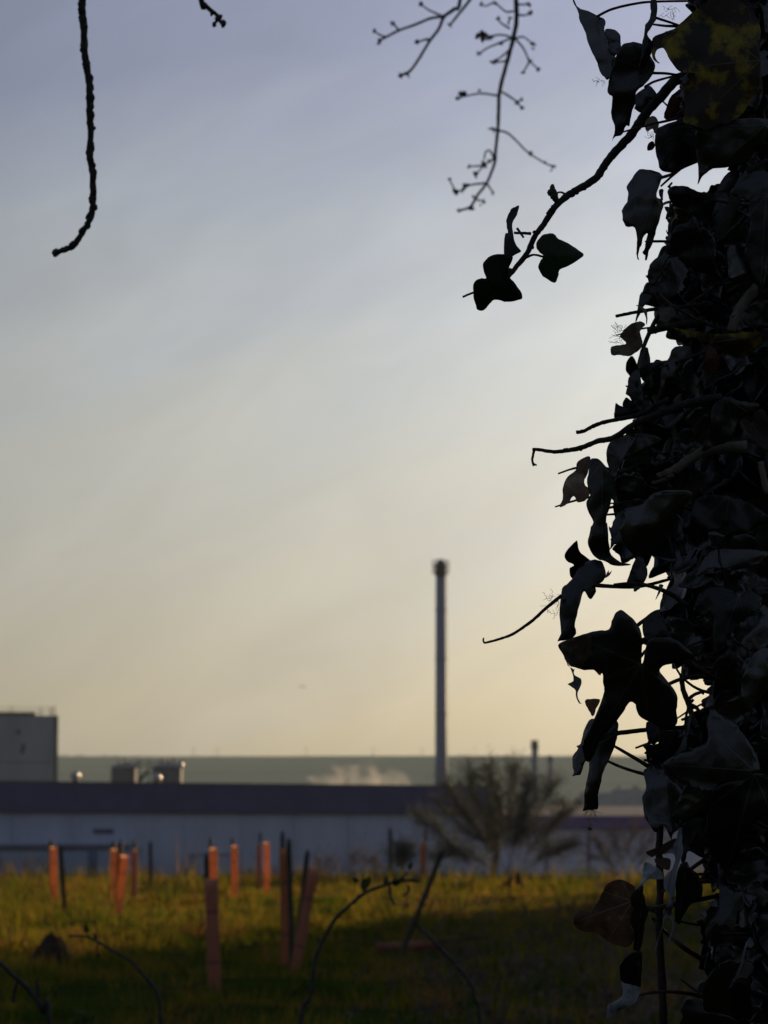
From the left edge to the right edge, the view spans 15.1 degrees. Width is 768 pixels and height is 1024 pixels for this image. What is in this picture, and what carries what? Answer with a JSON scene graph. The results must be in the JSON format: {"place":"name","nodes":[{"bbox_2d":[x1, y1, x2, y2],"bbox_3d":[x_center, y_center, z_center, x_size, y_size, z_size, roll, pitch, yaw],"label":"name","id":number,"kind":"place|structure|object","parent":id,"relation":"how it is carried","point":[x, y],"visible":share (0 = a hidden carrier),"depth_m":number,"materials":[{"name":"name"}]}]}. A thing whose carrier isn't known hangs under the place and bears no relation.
{"place":"outdoors","nodes":[
{"label":"outdoors","id":0,"kind":"place"},
{"bbox_2d":[0,705,57,780],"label":"concrete block building","id":1,"kind":"structure","parent":0,"point":[29,746],"depth_m":647.18,"materials":[{"name":"concrete"}]},
{"bbox_2d":[52,0,97,257],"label":"hanging branch","id":2,"kind":"object","parent":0,"point":[89,153],"visible":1,"depth_m":3.37,"materials":[{"name":"brown plant"}]},
{"bbox_2d":[71,1004,98,1023],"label":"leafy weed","id":3,"kind":"object","parent":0,"point":[89,1018],"visible":1,"depth_m":8.87,"materials":[{"name":"green plant"}]},
{"bbox_2d":[198,0,226,27],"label":"hanging branch","id":4,"kind":"object","parent":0,"point":[207,7],"visible":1,"depth_m":3.69,"materials":[{"name":"brown plant"}]},
{"bbox_2d":[0,771,487,877],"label":"warehouse","id":5,"kind":"structure","parent":0,"point":[162,817],"depth_m":300.05,"materials":[{"name":"metal"}]},
{"bbox_2d":[57,756,647,805],"bbox_3d":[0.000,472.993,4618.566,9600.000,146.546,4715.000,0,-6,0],"label":"hills","id":6,"kind":"structure","parent":0,"point":[98,766],"depth_m":3596.20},
{"bbox_2d":[58,754,643,785],"bbox_3d":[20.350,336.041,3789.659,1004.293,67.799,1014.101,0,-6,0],"label":"tree line","id":7,"kind":"object","parent":6,"relation":"on","point":[358,768],"visible":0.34,"depth_m":3584.41,"materials":[{"name":"green plant"}]},
{"bbox_2d":[0,840,718,1023],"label":"meadow","id":8,"kind":"structure","parent":0,"point":[366,1014],"depth_m":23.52,"materials":[{"name":"green plant"}]},
{"bbox_2d":[0,849,48,875],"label":"weed clump","id":9,"kind":"object","parent":8,"relation":"on","point":[22,861],"visible":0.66,"depth_m":93.21,"materials":[{"name":"green plant"}]},
{"bbox_2d":[0,960,52,1023],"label":"bramble stem","id":10,"kind":"object","parent":8,"relation":"on","point":[44,1006],"visible":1,"depth_m":4.94,"materials":[{"name":"brown plant"}]},
{"bbox_2d":[26,931,73,966],"bbox_3d":[-3.388,4.490,29.658,0.508,0.414,0.548,4,-8,-32],"label":"soil mound","id":11,"kind":"object","parent":8,"relation":"on","point":[52,940],"visible":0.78,"depth_m":29.54,"materials":[{"name":"brown soil"}]},
{"bbox_2d":[49,839,57,898],"bbox_3d":[-6.727,7.359,59.085,0.196,1.409,0.209,0,-6,0],"label":"tree guard","id":12,"kind":"object","parent":8,"relation":"on","point":[53,876],"visible":0.88,"depth_m":59.02,"materials":[{"name":"plastic"}]},
{"bbox_2d":[58,845,66,913],"bbox_3d":[-5.326,6.129,48.148,0.171,1.216,0.080,0,-6,0],"label":"wooden stake","id":13,"kind":"object","parent":8,"relation":"on","point":[61,868],"visible":0.78,"depth_m":48.13,"materials":[{"name":"brown wood"}]},
{"bbox_2d":[110,841,118,900],"bbox_3d":[-5.370,7.221,57.817,0.192,1.344,0.230,0,-6,0],"label":"tree guard","id":14,"kind":"object","parent":8,"relation":"on","point":[113,858],"visible":0.65,"depth_m":57.75,"materials":[{"name":"plastic"}]},
{"bbox_2d":[68,924,161,1023],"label":"bramble stem","id":15,"kind":"object","parent":8,"relation":"on","point":[138,969],"visible":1,"depth_m":5.93,"materials":[{"name":"brown plant"}]},
{"bbox_2d":[114,840,129,917],"bbox_3d":[-4.083,5.780,45.211,0.242,1.333,0.193,0,-6,0],"label":"tree guard","id":16,"kind":"object","parent":8,"relation":"on","point":[122,867],"visible":0.87,"depth_m":45.15,"materials":[{"name":"plastic"}]},
{"bbox_2d":[131,839,137,898],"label":"tree guard","id":17,"kind":"object","parent":8,"relation":"on","point":[134,872],"visible":0.91,"depth_m":59.46,"materials":[{"name":"plastic"}]},
{"bbox_2d":[148,841,152,887],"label":"wooden stake","id":18,"kind":"object","parent":8,"relation":"on","point":[150,861],"visible":0.84,"depth_m":70.97,"materials":[{"name":"brown wood"}]},
{"bbox_2d":[204,853,220,993],"bbox_3d":[-1.399,3.424,23.695,0.153,1.271,0.159,0,-6,0],"label":"tree guard","id":19,"kind":"object","parent":8,"relation":"on","point":[213,962],"visible":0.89,"depth_m":23.64,"materials":[{"name":"plastic"}]},
{"bbox_2d":[209,837,217,878],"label":"tree guard","id":20,"kind":"object","parent":8,"relation":"on","point":[213,857],"visible":0.57,"depth_m":56.95,"materials":[{"name":"plastic"}]},
{"bbox_2d":[231,837,238,897],"bbox_3d":[-2.934,7.091,57.007,0.161,1.395,0.198,0,-6,0],"label":"tree guard","id":21,"kind":"object","parent":8,"relation":"on","point":[234,865],"visible":0.92,"depth_m":56.94,"materials":[{"name":"plastic"}]},
{"bbox_2d":[256,832,261,890],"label":"wooden stake","id":22,"kind":"object","parent":8,"relation":"on","point":[259,861],"visible":0.92,"depth_m":70.97,"materials":[{"name":"wood"}]},
{"bbox_2d":[264,842,269,892],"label":"tree guard","id":23,"kind":"object","parent":8,"relation":"on","point":[266,861],"visible":0.93,"depth_m":66.84,"materials":[{"name":"plastic"}]},
{"bbox_2d":[279,831,288,967],"bbox_3d":[-1.000,3.944,29.090,0.118,1.490,0.134,0,-6,0],"label":"tree guard","id":24,"kind":"object","parent":8,"relation":"on","point":[284,934],"visible":0.91,"depth_m":29.04,"materials":[{"name":"plastic"}]},
{"bbox_2d":[286,838,293,967],"bbox_3d":[-0.930,3.919,28.862,0.087,1.343,0.052,0,-6,0],"label":"wooden stake","id":25,"kind":"object","parent":8,"relation":"on","point":[290,895],"visible":0.84,"depth_m":28.85,"materials":[{"name":"brown wood"}]},
{"bbox_2d":[294,850,309,944],"bbox_3d":[-0.863,4.115,29.925,0.189,1.259,0.052,0,-6,0],"label":"wooden stake","id":26,"kind":"object","parent":8,"relation":"on","point":[305,868],"visible":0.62,"depth_m":29.94,"materials":[{"name":"brown wood"}]},
{"bbox_2d":[289,867,319,974],"bbox_3d":[-0.756,3.895,27.470,0.294,1.066,0.114,0,-6,0],"label":"tree guard","id":27,"kind":"object","parent":8,"relation":"on","point":[305,914],"visible":0.97,"depth_m":27.44,"materials":[{"name":"plastic"}]},
{"bbox_2d":[309,839,345,876],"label":"weed clump","id":28,"kind":"object","parent":8,"relation":"on","point":[327,861],"visible":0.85,"depth_m":93.23,"materials":[{"name":"green plant"}]},
{"bbox_2d":[289,862,419,1023],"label":"bramble stem","id":29,"kind":"object","parent":8,"relation":"on","point":[365,884],"visible":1,"depth_m":6.93,"materials":[{"name":"brown plant"}]},
{"bbox_2d":[341,831,393,873],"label":"weed clump","id":30,"kind":"object","parent":8,"relation":"on","point":[364,859],"visible":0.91,"depth_m":93.31,"materials":[{"name":"plant"}]},
{"bbox_2d":[388,828,391,873],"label":"wooden stake","id":31,"kind":"object","parent":8,"relation":"on","point":[389,840],"visible":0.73,"depth_m":93.07,"materials":[{"name":"brown wood"}]},
{"bbox_2d":[378,827,427,873],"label":"shrub","id":32,"kind":"object","parent":8,"relation":"on","point":[403,848],"visible":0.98,"depth_m":92.31,"materials":[{"name":"green plant"}]},
{"bbox_2d":[397,849,444,957],"bbox_3d":[0.394,4.401,32.324,0.565,1.302,0.061,0,-6,0],"label":"wooden stake","id":33,"kind":"object","parent":8,"relation":"on","point":[423,899],"visible":0.84,"depth_m":32.31,"materials":[{"name":"brown wood"}]},
{"bbox_2d":[420,826,426,879],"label":"tree guard","id":34,"kind":"object","parent":8,"relation":"on","point":[423,845],"visible":0.94,"depth_m":85.17,"materials":[{"name":"plastic"}]},
{"bbox_2d":[375,936,483,951],"bbox_3d":[0.527,4.980,33.481,1.272,0.182,0.110,1,-7,-12],"label":"fallen tree guard","id":35,"kind":"object","parent":8,"relation":"on","point":[417,945],"visible":0.66,"depth_m":33.40,"materials":[{"name":"plastic"}]},
{"bbox_2d":[415,923,481,1023],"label":"bramble stem","id":36,"kind":"object","parent":8,"relation":"on","point":[459,969],"visible":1,"depth_m":6.42,"materials":[{"name":"brown plant"}]},
{"bbox_2d":[453,876,477,890],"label":"grass tussock","id":37,"kind":"object","parent":8,"relation":"on","point":[464,883],"depth_m":68.36,"materials":[{"name":"green plant"}]},
{"bbox_2d":[396,745,595,876],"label":"bare shrub","id":38,"kind":"object","parent":8,"relation":"on","point":[522,819],"visible":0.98,"depth_m":95.42,"materials":[{"name":"brown plant"}]},
{"bbox_2d":[503,872,525,888],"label":"soil mound","id":39,"kind":"object","parent":8,"relation":"on","point":[511,878],"visible":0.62,"depth_m":72.06,"materials":[{"name":"brown soil"}]},
{"bbox_2d":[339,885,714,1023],"bbox_3d":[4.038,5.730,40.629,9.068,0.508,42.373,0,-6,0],"label":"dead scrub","id":40,"kind":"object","parent":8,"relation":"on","point":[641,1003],"visible":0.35,"depth_m":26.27,"materials":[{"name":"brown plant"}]},
{"bbox_2d":[596,877,640,890],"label":"grass tussock","id":41,"kind":"object","parent":8,"relation":"on","point":[614,879],"depth_m":67.35,"materials":[{"name":"green plant"}]},
{"bbox_2d":[567,809,676,877],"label":"bare shrub","id":42,"kind":"object","parent":8,"relation":"on","point":[612,834],"visible":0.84,"depth_m":95.55,"materials":[{"name":"brown plant"}]},
{"bbox_3d":[0.422,-1.359,2.689,1.726,6.110,1.227,0,-6,0],"label":"tree","id":43,"kind":"object","parent":8,"relation":"on","visible":0},
{"bbox_2d":[462,0,767,1023],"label":"ivy","id":44,"kind":"object","parent":43,"relation":"attached to","point":[680,480],"visible":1,"depth_m":2.31,"materials":[{"name":"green plant"}]},
{"bbox_2d":[0,0,729,756],"label":"sky","id":45,"kind":"structure","parent":0,"point":[246,420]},
{"bbox_2d":[373,0,470,77],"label":"budding branch","id":46,"kind":"object","parent":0,"point":[442,17],"visible":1,"depth_m":7.18,"materials":[{"name":"brown plant"}]},
{"bbox_2d":[447,0,555,212],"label":"budding branch","id":47,"kind":"object","parent":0,"point":[482,34],"visible":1,"depth_m":7.57,"materials":[{"name":"brown plant"}]},
{"bbox_2d":[485,806,704,876],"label":"purple trimmed warehouse","id":48,"kind":"structure","parent":0,"point":[614,814],"depth_m":417.36,"materials":[{"name":"metal"}]},
{"bbox_2d":[579,793,613,805],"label":"house","id":49,"kind":"structure","parent":0,"point":[605,799],"depth_m":1097.79,"materials":[{"name":"grey"}]},
{"bbox_2d":[612,789,645,805],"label":"house","id":50,"kind":"structure","parent":0,"point":[627,797],"depth_m":1147.45,"materials":[{"name":"brick"}]},
{"label":"land","id":51,"kind":"structure","parent":0,"visible":0},
{"bbox_2d":[0,849,87,876],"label":"box trailer","id":52,"kind":"object","parent":51,"relation":"on","point":[73,857],"visible":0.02,"depth_m":283.65,"materials":[{"name":"metal"}]},
{"bbox_2d":[88,849,141,876],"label":"box trailer","id":53,"kind":"object","parent":51,"relation":"on","point":[97,857],"visible":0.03,"depth_m":287.23,"materials":[{"name":"metal"}]},
{"bbox_2d":[111,759,137,781],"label":"storage tank","id":54,"kind":"object","parent":51,"relation":"on","point":[124,772],"visible":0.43,"depth_m":518.46,"materials":[{"name":"metal"}]},
{"bbox_2d":[127,759,183,781],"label":"pipe gantry","id":55,"kind":"object","parent":51,"relation":"on","point":[142,776],"visible":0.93,"depth_m":520.49,"materials":[{"name":"metal"}]},
{"bbox_2d":[152,758,183,782],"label":"storage tank","id":56,"kind":"object","parent":51,"relation":"on","point":[168,772],"visible":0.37,"depth_m":518.54,"materials":[{"name":"metal"}]},
{"bbox_2d":[188,854,238,876],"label":"box trailer","id":57,"kind":"object","parent":51,"relation":"on","point":[225,858],"visible":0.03,"depth_m":292.93,"materials":[{"name":"metal"}]},
{"bbox_2d":[432,559,448,784],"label":"chimney","id":58,"kind":"object","parent":51,"relation":"on","point":[441,684],"visible":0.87,"depth_m":599.11,"materials":[{"name":"metal"}]},
{"bbox_2d":[456,777,480,785],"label":"tree","id":59,"kind":"object","parent":51,"relation":"on","point":[458,780],"visible":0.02,"depth_m":334.84,"materials":[{"name":"green plant"}]},
{"bbox_2d":[475,765,504,876],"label":"tree","id":60,"kind":"object","parent":51,"relation":"on","point":[494,858],"visible":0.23,"depth_m":333.30,"materials":[{"name":"brown plant"}]},
{"bbox_2d":[531,740,538,805],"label":"chimney stack","id":61,"kind":"object","parent":51,"relation":"on","point":[534,748],"visible":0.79,"depth_m":995.89,"materials":[{"name":"metal"}]},
{"bbox_2d":[547,755,553,805],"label":"chimney stack","id":62,"kind":"object","parent":51,"relation":"on","point":[550,759],"visible":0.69,"depth_m":1244.58,"materials":[{"name":"metal"}]},
{"bbox_2d":[550,793,566,805],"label":"tree","id":63,"kind":"object","parent":51,"relation":"on","point":[561,800],"visible":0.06,"depth_m":899.81,"materials":[{"name":"green plant"}]},
{"bbox_2d":[573,798,582,805],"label":"tree","id":64,"kind":"object","parent":51,"relation":"on","point":[580,802],"visible":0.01,"depth_m":902.20,"materials":[{"name":"green plant"}]}
]}

